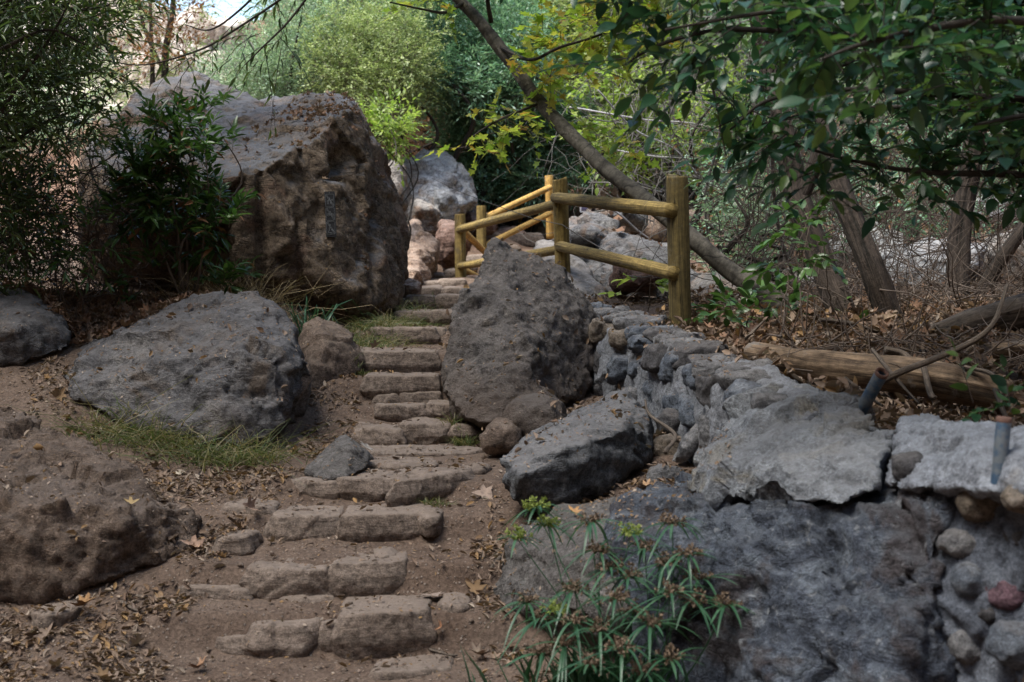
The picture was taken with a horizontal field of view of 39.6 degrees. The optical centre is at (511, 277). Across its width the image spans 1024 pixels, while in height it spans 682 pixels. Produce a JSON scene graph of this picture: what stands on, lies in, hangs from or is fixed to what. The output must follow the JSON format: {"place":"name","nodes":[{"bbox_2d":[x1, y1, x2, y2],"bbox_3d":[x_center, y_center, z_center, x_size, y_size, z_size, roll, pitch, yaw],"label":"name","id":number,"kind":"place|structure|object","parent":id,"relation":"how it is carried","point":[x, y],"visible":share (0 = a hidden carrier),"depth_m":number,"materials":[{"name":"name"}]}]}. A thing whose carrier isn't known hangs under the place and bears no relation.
{"place":"outdoors","nodes":[
{"label":"outdoors","id":0,"kind":"place"},
{"bbox_2d":[146,0,273,19],"label":"sky","id":1,"kind":"structure","parent":0,"point":[229,11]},
{"bbox_2d":[0,1,1023,681],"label":"ground","id":2,"kind":"structure","parent":0,"point":[190,635],"depth_m":7.44,"materials":[{"name":"soil"}]},
{"bbox_2d":[0,288,72,366],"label":"boulder","id":3,"kind":"object","parent":2,"relation":"on","point":[40,334],"visible":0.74,"depth_m":10.00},
{"bbox_2d":[29,599,82,630],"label":"rock","id":4,"kind":"object","parent":2,"relation":"on","point":[47,619],"visible":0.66,"depth_m":7.03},
{"bbox_2d":[3,192,133,318],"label":"leafy plant","id":5,"kind":"object","parent":2,"relation":"on","point":[64,276],"visible":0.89,"depth_m":10.53,"materials":[{"name":"green plant"}]},
{"bbox_2d":[0,0,181,298],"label":"willow leaved tree","id":6,"kind":"object","parent":2,"relation":"on","point":[40,36],"visible":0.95,"depth_m":10.46,"materials":[{"name":"green plant"}]},
{"bbox_2d":[87,0,310,142],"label":"overhanging branch","id":7,"kind":"object","parent":6,"relation":"attached to","point":[264,46],"visible":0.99,"depth_m":10.10,"materials":[{"name":"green plant"}]},
{"bbox_2d":[0,407,201,605],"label":"boulder","id":8,"kind":"object","parent":2,"relation":"on","point":[131,544],"visible":0.77,"depth_m":7.46,"materials":[{"name":"stone"}]},
{"bbox_2d":[0,100,207,315],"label":"bare twigs","id":9,"kind":"object","parent":2,"relation":"on","point":[79,236],"visible":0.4,"depth_m":11.38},
{"bbox_2d":[0,280,213,344],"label":"leaf litter","id":10,"kind":"object","parent":2,"relation":"on","point":[128,315],"visible":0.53,"depth_m":10.74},
{"bbox_2d":[65,92,154,294],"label":"leafy plant","id":11,"kind":"object","parent":2,"relation":"on","point":[127,130],"visible":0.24,"depth_m":11.71,"materials":[{"name":"green plant"}]},
{"bbox_2d":[2,0,255,134],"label":"cliff","id":12,"kind":"structure","parent":2,"relation":"on","point":[216,33],"depth_m":41.95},
{"bbox_2d":[0,288,287,598],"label":"fallen leaves","id":13,"kind":"object","parent":2,"relation":"on","point":[36,446],"depth_m":8.54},
{"bbox_2d":[60,0,234,113],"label":"bare tree","id":14,"kind":"object","parent":2,"relation":"on","point":[168,40],"visible":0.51,"depth_m":23.83,"materials":[{"name":"brown plant"}]},
{"bbox_2d":[92,84,266,303],"bbox_3d":[-2.628,-0.603,11.314,1.340,1.960,1.211,0,0,0],"label":"broad shrub","id":15,"kind":"object","parent":2,"relation":"on","point":[164,150],"visible":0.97,"depth_m":11.17,"materials":[{"name":"green plant"}]},
{"bbox_2d":[6,370,361,482],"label":"grass","id":16,"kind":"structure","parent":2,"relation":"on","point":[240,458],"depth_m":8.88,"materials":[{"name":"plant"}]},
{"bbox_2d":[63,290,310,446],"bbox_3d":[-2.272,0.646,9.965,1.674,1.112,2.080,0,0,-16],"label":"boulder","id":17,"kind":"object","parent":2,"relation":"on","point":[259,381],"visible":0.84,"depth_m":9.38,"materials":[{"name":"stone"}]},
{"bbox_2d":[178,584,253,599],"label":"step stone","id":18,"kind":"object","parent":2,"relation":"on","point":[222,592],"visible":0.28,"depth_m":7.31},
{"bbox_2d":[215,634,245,654],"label":"step stone","id":19,"kind":"object","parent":2,"relation":"on","point":[229,645],"visible":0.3,"depth_m":6.95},
{"bbox_2d":[212,529,263,555],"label":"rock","id":20,"kind":"object","parent":2,"relation":"on","point":[245,542],"visible":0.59,"depth_m":7.63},
{"bbox_2d":[76,70,410,324],"bbox_3d":[-2.873,-0.848,14.422,3.742,2.951,5.149,0,0,0],"label":"boulder","id":21,"kind":"object","parent":2,"relation":"on","point":[270,228],"visible":0.52,"depth_m":12.59,"materials":[{"name":"stone"}]},
{"bbox_2d":[238,89,402,311],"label":"fallen leaves","id":22,"kind":"object","parent":21,"relation":"on","point":[320,110],"visible":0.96,"depth_m":13.24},
{"bbox_2d":[324,191,336,236],"bbox_3d":[-1.567,-0.544,12.275,0.103,0.396,0.036,0,0,0],"label":"carved character inscription","id":23,"kind":"object","parent":21,"relation":"attached to","point":[330,212],"visible":1,"depth_m":12.26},
{"bbox_2d":[221,498,280,514],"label":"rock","id":24,"kind":"object","parent":2,"relation":"on","point":[236,507],"visible":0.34,"depth_m":8.01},
{"bbox_2d":[121,255,393,327],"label":"straw grass","id":25,"kind":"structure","parent":2,"relation":"on","point":[252,288],"depth_m":11.53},
{"bbox_2d":[181,0,354,99],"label":"grey green bush","id":26,"kind":"object","parent":2,"relation":"on","point":[287,86],"visible":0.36,"depth_m":21.03,"materials":[{"name":"green plant"}]},
{"bbox_2d":[240,617,322,657],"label":"step stone","id":27,"kind":"object","parent":2,"relation":"on","point":[294,638],"visible":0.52,"depth_m":6.92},
{"bbox_2d":[239,558,330,599],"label":"step stone","id":28,"kind":"object","parent":2,"relation":"on","point":[266,580],"visible":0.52,"depth_m":7.29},
{"bbox_2d":[223,0,382,112],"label":"grey green bush","id":29,"kind":"object","parent":2,"relation":"on","point":[289,8],"visible":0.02,"depth_m":23.32,"materials":[{"name":"green plant"}]},
{"bbox_2d":[263,505,343,540],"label":"step stone","id":30,"kind":"object","parent":2,"relation":"on","point":[297,525],"visible":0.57,"depth_m":7.85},
{"bbox_2d":[291,476,339,499],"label":"step stone","id":31,"kind":"object","parent":2,"relation":"on","point":[320,488],"visible":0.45,"depth_m":8.30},
{"bbox_2d":[298,317,363,389],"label":"boulder","id":32,"kind":"object","parent":2,"relation":"on","point":[336,363],"visible":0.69,"depth_m":10.53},
{"bbox_2d":[304,434,373,479],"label":"boulder","id":33,"kind":"object","parent":2,"relation":"on","point":[345,448],"visible":0.69,"depth_m":8.52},
{"bbox_2d":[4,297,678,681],"bbox_3d":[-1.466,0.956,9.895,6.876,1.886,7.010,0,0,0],"label":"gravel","id":34,"kind":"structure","parent":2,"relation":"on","point":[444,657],"depth_m":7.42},
{"bbox_2d":[336,469,385,501],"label":"step stone","id":35,"kind":"object","parent":2,"relation":"on","point":[369,487],"visible":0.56,"depth_m":8.27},
{"bbox_2d":[0,274,733,681],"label":"leaf litter","id":36,"kind":"object","parent":2,"relation":"on","point":[100,655],"visible":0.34,"depth_m":7.37,"materials":[{"name":"plant"}]},
{"bbox_2d":[0,110,733,681],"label":"leaf crumbs","id":37,"kind":"object","parent":2,"relation":"on","point":[338,506],"visible":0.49,"depth_m":7.85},
{"bbox_2d":[327,547,408,597],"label":"step stone","id":38,"kind":"object","parent":2,"relation":"on","point":[350,576],"visible":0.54,"depth_m":7.32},
{"bbox_2d":[277,0,464,162],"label":"olive bush","id":39,"kind":"object","parent":2,"relation":"on","point":[359,48],"visible":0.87,"depth_m":20.38,"materials":[{"name":"green plant"}]},
{"bbox_2d":[301,292,449,347],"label":"grass","id":40,"kind":"structure","parent":2,"relation":"on","point":[364,341],"depth_m":11.95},
{"bbox_2d":[351,421,407,445],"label":"step stone","id":41,"kind":"object","parent":2,"relation":"on","point":[378,434],"visible":0.56,"depth_m":9.46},
{"bbox_2d":[330,595,437,659],"bbox_3d":[-0.629,1.767,7.112,0.541,0.281,0.448,0,0,0],"label":"step stone","id":42,"kind":"object","parent":2,"relation":"on","point":[379,632],"visible":0.73,"depth_m":6.93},
{"bbox_2d":[337,502,431,542],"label":"step stone","id":43,"kind":"object","parent":2,"relation":"on","point":[379,523],"visible":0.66,"depth_m":7.82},
{"bbox_2d":[360,84,437,233],"bbox_3d":[-1.576,-1.114,17.461,1.440,2.492,1.489,0,0,0],"label":"bright sapling","id":44,"kind":"object","parent":2,"relation":"on","point":[388,123],"visible":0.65,"depth_m":17.33,"materials":[{"name":"green plant"}]},
{"bbox_2d":[359,372,440,399],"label":"step stone","id":45,"kind":"object","parent":2,"relation":"on","point":[372,385],"visible":0.63,"depth_m":10.22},
{"bbox_2d":[374,402,425,421],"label":"step stone","id":46,"kind":"object","parent":2,"relation":"on","point":[392,412],"visible":0.69,"depth_m":9.87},
{"bbox_2d":[388,160,412,211],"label":"boulder","id":47,"kind":"object","parent":2,"relation":"on","point":[396,176],"visible":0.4,"depth_m":19.14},
{"bbox_2d":[360,347,441,373],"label":"step stone","id":48,"kind":"object","parent":2,"relation":"on","point":[400,360],"visible":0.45,"depth_m":10.72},
{"bbox_2d":[368,455,439,469],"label":"paving stone","id":49,"kind":"object","parent":2,"relation":"on","point":[388,464],"visible":0.27,"depth_m":8.77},
{"bbox_2d":[369,326,440,344],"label":"step stone","id":50,"kind":"object","parent":2,"relation":"on","point":[423,335],"visible":0.48,"depth_m":11.82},
{"bbox_2d":[368,653,453,679],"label":"step stone","id":51,"kind":"object","parent":2,"relation":"on","point":[417,668],"visible":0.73,"depth_m":6.71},
{"bbox_2d":[374,92,450,158],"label":"bush","id":52,"kind":"object","parent":2,"relation":"on","point":[414,152],"visible":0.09,"depth_m":25.75,"materials":[{"name":"green plant"}]},
{"bbox_2d":[361,444,482,456],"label":"paving stone","id":53,"kind":"object","parent":2,"relation":"on","point":[379,450],"visible":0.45,"depth_m":9.19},
{"bbox_2d":[407,219,439,282],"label":"boulder","id":54,"kind":"object","parent":2,"relation":"on","point":[423,253],"visible":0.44,"depth_m":17.07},
{"bbox_2d":[398,417,450,444],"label":"step stone","id":55,"kind":"object","parent":2,"relation":"on","point":[421,431],"visible":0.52,"depth_m":9.52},
{"bbox_2d":[409,198,440,236],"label":"boulder","id":56,"kind":"object","parent":2,"relation":"on","point":[427,215],"visible":0.53,"depth_m":19.31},
{"bbox_2d":[385,464,474,506],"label":"step stone","id":57,"kind":"object","parent":2,"relation":"on","point":[410,488],"visible":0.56,"depth_m":8.26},
{"bbox_2d":[417,507,443,537],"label":"paving stone","id":58,"kind":"object","parent":2,"relation":"on","point":[428,527],"visible":0.94,"depth_m":7.83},
{"bbox_2d":[404,149,478,220],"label":"boulder","id":59,"kind":"object","parent":2,"relation":"on","point":[447,169],"visible":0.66,"depth_m":20.67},
{"bbox_2d":[436,219,471,267],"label":"boulder","id":60,"kind":"object","parent":2,"relation":"on","point":[445,235],"visible":0.48,"depth_m":18.45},
{"bbox_2d":[437,592,471,612],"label":"paving stone","id":61,"kind":"object","parent":2,"relation":"on","point":[459,604],"visible":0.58,"depth_m":7.11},
{"bbox_2d":[455,214,465,277],"bbox_3d":[-0.632,-0.287,17.500,0.148,0.982,0.142,0,0,0],"label":"fence post","id":62,"kind":"object","parent":2,"relation":"on","point":[460,239],"visible":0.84,"depth_m":17.44,"materials":[{"name":"brown wood"}]},
{"bbox_2d":[456,200,555,232],"bbox_3d":[-0.095,-0.655,15.725,0.106,0.237,3.728,0,0,-17],"label":"fence rail","id":63,"kind":"object","parent":62,"relation":"attached to","point":[546,206],"visible":0.9,"depth_m":15.47,"materials":[{"name":"yellow wood"}]},
{"bbox_2d":[368,0,577,205],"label":"laurel tree","id":64,"kind":"object","parent":2,"relation":"on","point":[469,59],"visible":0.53,"depth_m":21.76,"materials":[{"name":"green plant"}]},
{"bbox_2d":[479,417,522,455],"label":"boulder","id":65,"kind":"object","parent":2,"relation":"on","point":[497,441],"visible":0.91,"depth_m":8.97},
{"bbox_2d":[2,0,1008,160],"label":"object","id":66,"kind":"object","parent":2,"relation":"on","point":[98,117],"visible":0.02,"depth_m":35.88,"materials":[{"name":"grey plant"}]},
{"bbox_2d":[419,73,604,232],"bbox_3d":[0.042,-1.921,22.807,3.127,2.811,2.380,0,0,0],"label":"laurel bush","id":67,"kind":"object","parent":2,"relation":"on","point":[504,186],"visible":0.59,"depth_m":22.29,"materials":[{"name":"green plant"}]},
{"bbox_2d":[440,237,596,429],"bbox_3d":[0.064,0.428,10.468,1.206,1.464,2.207,0,0,0],"label":"boulder","id":68,"kind":"object","parent":2,"relation":"on","point":[488,310],"visible":0.76,"depth_m":10.06,"materials":[{"name":"stone"}]},
{"bbox_2d":[503,393,566,436],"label":"boulder","id":69,"kind":"object","parent":2,"relation":"on","point":[529,417],"visible":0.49,"depth_m":9.16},
{"bbox_2d":[553,177,570,273],"bbox_3d":[0.494,-0.369,14.000,0.190,1.244,0.155,0,0,0],"label":"fence post","id":70,"kind":"object","parent":2,"relation":"on","point":[561,216],"visible":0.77,"depth_m":13.94,"materials":[{"name":"brown wood"}]},
{"bbox_2d":[493,497,632,657],"bbox_3d":[0.334,1.814,7.293,1.046,1.348,1.714,0,0,10],"label":"boulder","id":71,"kind":"object","parent":2,"relation":"on","point":[542,558],"visible":0.23,"depth_m":6.98,"materials":[{"name":"stone"}]},
{"bbox_2d":[533,239,608,297],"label":"boulder","id":72,"kind":"object","parent":2,"relation":"on","point":[585,281],"visible":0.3,"depth_m":14.08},
{"bbox_2d":[499,387,653,512],"bbox_3d":[0.429,1.058,8.421,0.779,0.712,1.737,0,0,15],"label":"boulder","id":73,"kind":"object","parent":2,"relation":"on","point":[568,473],"visible":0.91,"depth_m":7.95,"materials":[{"name":"stone"}]},
{"bbox_2d":[381,0,802,315],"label":"leaning tree","id":74,"kind":"object","parent":2,"relation":"on","point":[711,255],"visible":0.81,"depth_m":11.94,"materials":[{"name":"green plant"}]},
{"bbox_2d":[445,237,756,506],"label":"fallen leaves","id":75,"kind":"object","parent":2,"relation":"on","point":[616,396],"visible":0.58,"depth_m":9.06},
{"bbox_2d":[460,495,754,681],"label":"umbrella sedge","id":76,"kind":"object","parent":2,"relation":"on","point":[565,671],"visible":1,"depth_m":5.90,"materials":[{"name":"green plant"}]},
{"bbox_2d":[531,0,719,198],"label":"scrub","id":77,"kind":"object","parent":2,"relation":"on","point":[603,100],"visible":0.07,"depth_m":22.89,"materials":[{"name":"green plant"}]},
{"bbox_2d":[569,209,702,297],"bbox_3d":[1.326,-0.164,15.213,1.591,1.259,2.972,0,0,0],"label":"boulder","id":78,"kind":"object","parent":2,"relation":"on","point":[620,242],"visible":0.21,"depth_m":14.83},
{"bbox_2d":[569,221,607,257],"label":"boulder","id":79,"kind":"object","parent":78,"relation":"on","point":[591,231],"visible":0.44,"depth_m":15.08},
{"bbox_2d":[608,265,663,294],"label":"boulder","id":80,"kind":"object","parent":2,"relation":"on","point":[628,287],"visible":0.52,"depth_m":12.94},
{"bbox_2d":[561,38,730,202],"bbox_3d":[2.583,-2.865,25.955,4.187,3.621,4.533,0,0,0],"label":"scrub","id":81,"kind":"object","parent":2,"relation":"on","point":[611,186],"visible":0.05,"depth_m":25.40,"materials":[{"name":"green plant"}]},
{"bbox_2d":[551,18,768,235],"bbox_3d":[2.184,-1.836,19.045,3.561,3.500,3.294,0,0,0],"label":"scrub","id":82,"kind":"object","parent":2,"relation":"on","point":[617,91],"visible":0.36,"depth_m":18.82,"materials":[{"name":"green plant"}]},
{"bbox_2d":[666,174,691,327],"bbox_3d":[1.212,-0.103,10.300,0.192,1.296,0.167,0,0,0],"label":"fence post","id":83,"kind":"object","parent":2,"relation":"on","point":[678,236],"visible":0.88,"depth_m":10.23,"materials":[{"name":"brown wood"}]},
{"bbox_2d":[550,192,678,217],"bbox_3d":[0.794,-0.631,12.121,0.126,0.414,3.894,0,0,-11],"label":"fence rail","id":84,"kind":"object","parent":83,"relation":"attached to","point":[646,207],"visible":1,"depth_m":11.48,"materials":[{"name":"brown wood"}]},
{"bbox_2d":[554,241,679,279],"bbox_3d":[0.813,-0.168,12.120,0.110,0.383,3.889,0,0,-10],"label":"fence rail","id":85,"kind":"object","parent":83,"relation":"attached to","point":[659,269],"visible":1,"depth_m":11.50,"materials":[{"name":"brown wood"}]},
{"bbox_2d":[432,0,944,277],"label":"bare twigs","id":86,"kind":"object","parent":2,"relation":"on","point":[661,146],"visible":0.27,"depth_m":14.49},
{"bbox_2d":[400,117,1017,285],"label":"leaf litter","id":87,"kind":"object","parent":2,"relation":"on","point":[699,268],"visible":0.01,"depth_m":16.89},
{"bbox_2d":[691,272,774,295],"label":"boulder","id":88,"kind":"object","parent":2,"relation":"on","point":[696,282],"visible":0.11,"depth_m":13.43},
{"bbox_2d":[684,261,818,331],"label":"leafy plant","id":89,"kind":"object","parent":2,"relation":"on","point":[750,295],"visible":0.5,"depth_m":10.18,"materials":[{"name":"green plant"}]},
{"bbox_2d":[650,4,859,206],"bbox_3d":[4.343,-3.188,24.964,4.322,4.514,5.440,0,0,0],"label":"scrub","id":90,"kind":"object","parent":2,"relation":"on","point":[745,48],"visible":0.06,"depth_m":23.34,"materials":[{"name":"green plant"}]},
{"bbox_2d":[500,0,1023,239],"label":"broadleaf tree","id":91,"kind":"object","parent":2,"relation":"on","point":[896,36],"visible":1,"depth_m":6.32,"materials":[{"name":"green plant"}]},
{"bbox_2d":[688,157,840,288],"bbox_3d":[2.527,-0.487,14.503,1.791,1.835,2.688,0,0,7],"label":"scrub","id":92,"kind":"object","parent":2,"relation":"on","point":[733,236],"visible":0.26,"depth_m":14.20,"materials":[{"name":"green plant"}]},
{"bbox_2d":[528,0,1020,230],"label":"bare twigs","id":93,"kind":"object","parent":2,"relation":"on","point":[705,17],"visible":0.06,"depth_m":18.49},
{"bbox_2d":[603,470,957,681],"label":"boulder","id":94,"kind":"object","parent":2,"relation":"on","point":[824,590],"visible":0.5,"depth_m":5.59,"materials":[{"name":"stone"}]},
{"bbox_2d":[687,382,895,511],"bbox_3d":[1.304,0.831,6.604,0.945,0.566,2.039,0,0,0],"label":"boulder","id":95,"kind":"object","parent":94,"relation":"on","point":[837,448],"visible":0.93,"depth_m":6.30,"materials":[{"name":"stone"}]},
{"bbox_2d":[741,190,847,344],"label":"leafy plant","id":96,"kind":"object","parent":2,"relation":"on","point":[816,260],"visible":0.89,"depth_m":9.74,"materials":[{"name":"green plant"}]},
{"bbox_2d":[745,0,855,315],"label":"shaggy tree","id":97,"kind":"object","parent":2,"relation":"on","point":[835,282],"visible":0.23,"depth_m":10.73,"materials":[{"name":"brown plant"}]},
{"bbox_2d":[580,15,1023,309],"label":"bare twigs","id":98,"kind":"object","parent":2,"relation":"on","point":[998,231],"visible":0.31,"depth_m":12.68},
{"bbox_2d":[588,301,1023,681],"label":"stone wall","id":99,"kind":"structure","parent":2,"relation":"on","point":[980,547],"depth_m":5.50,"materials":[{"name":"stone"}]},
{"bbox_2d":[858,367,888,414],"bbox_3d":[1.686,0.547,6.689,0.065,0.256,0.242,0,0,-19],"label":"steel pipe","id":100,"kind":"object","parent":99,"relation":"attached to","point":[873,387],"visible":0.97,"depth_m":6.64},
{"bbox_2d":[991,416,1011,484],"bbox_3d":[1.735,0.619,5.045,0.076,0.253,0.054,0,0,0],"label":"steel pipe","id":101,"kind":"object","parent":99,"relation":"on","point":[1002,439],"visible":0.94,"depth_m":5.02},
{"bbox_2d":[644,90,1018,266],"bbox_3d":[4.083,-1.159,17.255,4.933,2.640,3.968,0,0,0],"label":"scrub","id":102,"kind":"object","parent":2,"relation":"on","point":[859,195],"visible":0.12,"depth_m":16.98,"materials":[{"name":"green plant"}]},
{"bbox_2d":[655,288,1023,429],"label":"leaf litter","id":103,"kind":"object","parent":2,"relation":"on","point":[894,411],"visible":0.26,"depth_m":9.05,"materials":[{"name":"plant"}]},
{"bbox_2d":[743,341,1014,409],"bbox_3d":[2.075,0.556,8.160,1.568,0.336,0.230,0,0,35],"label":"log","id":104,"kind":"object","parent":103,"relation":"on","point":[862,367],"visible":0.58,"depth_m":8.04,"materials":[{"name":"wood"}]},
{"bbox_2d":[797,41,904,319],"bbox_3d":[2.487,-0.865,10.501,1.157,3.180,0.388,0,0,34],"label":"shaggy tree","id":105,"kind":"object","parent":2,"relation":"on","point":[873,270],"visible":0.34,"depth_m":10.27,"materials":[{"name":"brown plant"}]},
{"bbox_2d":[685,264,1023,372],"bbox_3d":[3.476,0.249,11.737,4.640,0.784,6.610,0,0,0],"label":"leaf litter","id":106,"kind":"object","parent":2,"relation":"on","point":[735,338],"visible":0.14,"depth_m":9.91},
{"bbox_2d":[703,193,1023,327],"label":"dry brush","id":107,"kind":"object","parent":2,"relation":"on","point":[902,294],"visible":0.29,"depth_m":10.58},
{"bbox_2d":[829,221,905,270],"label":"boulder","id":108,"kind":"object","parent":2,"relation":"on","point":[882,252],"visible":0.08,"depth_m":16.36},
{"bbox_2d":[734,260,1023,392],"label":"dry brush","id":109,"kind":"object","parent":2,"relation":"on","point":[832,344],"visible":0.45,"depth_m":8.51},
{"bbox_2d":[835,10,1019,217],"bbox_3d":[7.170,-2.866,24.023,6.076,4.516,5.418,0,0,0],"label":"scrub","id":110,"kind":"object","parent":2,"relation":"on","point":[886,114],"visible":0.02,"depth_m":22.79,"materials":[{"name":"green plant"}]},
{"bbox_2d":[886,237,986,287],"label":"boulder","id":111,"kind":"object","parent":2,"relation":"on","point":[922,262],"visible":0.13,"depth_m":15.20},
{"bbox_2d":[883,284,1009,384],"bbox_3d":[2.380,0.313,7.774,1.291,0.555,0.098,0,0,-38],"label":"stick","id":112,"kind":"object","parent":2,"relation":"on","point":[937,357],"visible":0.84,"depth_m":7.77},
{"bbox_2d":[930,293,1023,336],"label":"log","id":113,"kind":"object","parent":2,"relation":"on","point":[972,316],"visible":0.51,"depth_m":9.39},
{"bbox_2d":[944,34,1023,301],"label":"shaggy tree","id":114,"kind":"object","parent":2,"relation":"on","point":[963,194],"visible":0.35,"depth_m":11.76,"materials":[{"name":"brown plant"}]},
{"bbox_2d":[946,337,1023,421],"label":"leafy plant","id":115,"kind":"object","parent":2,"relation":"on","point":[999,381],"visible":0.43,"depth_m":6.04,"materials":[{"name":"green plant"}]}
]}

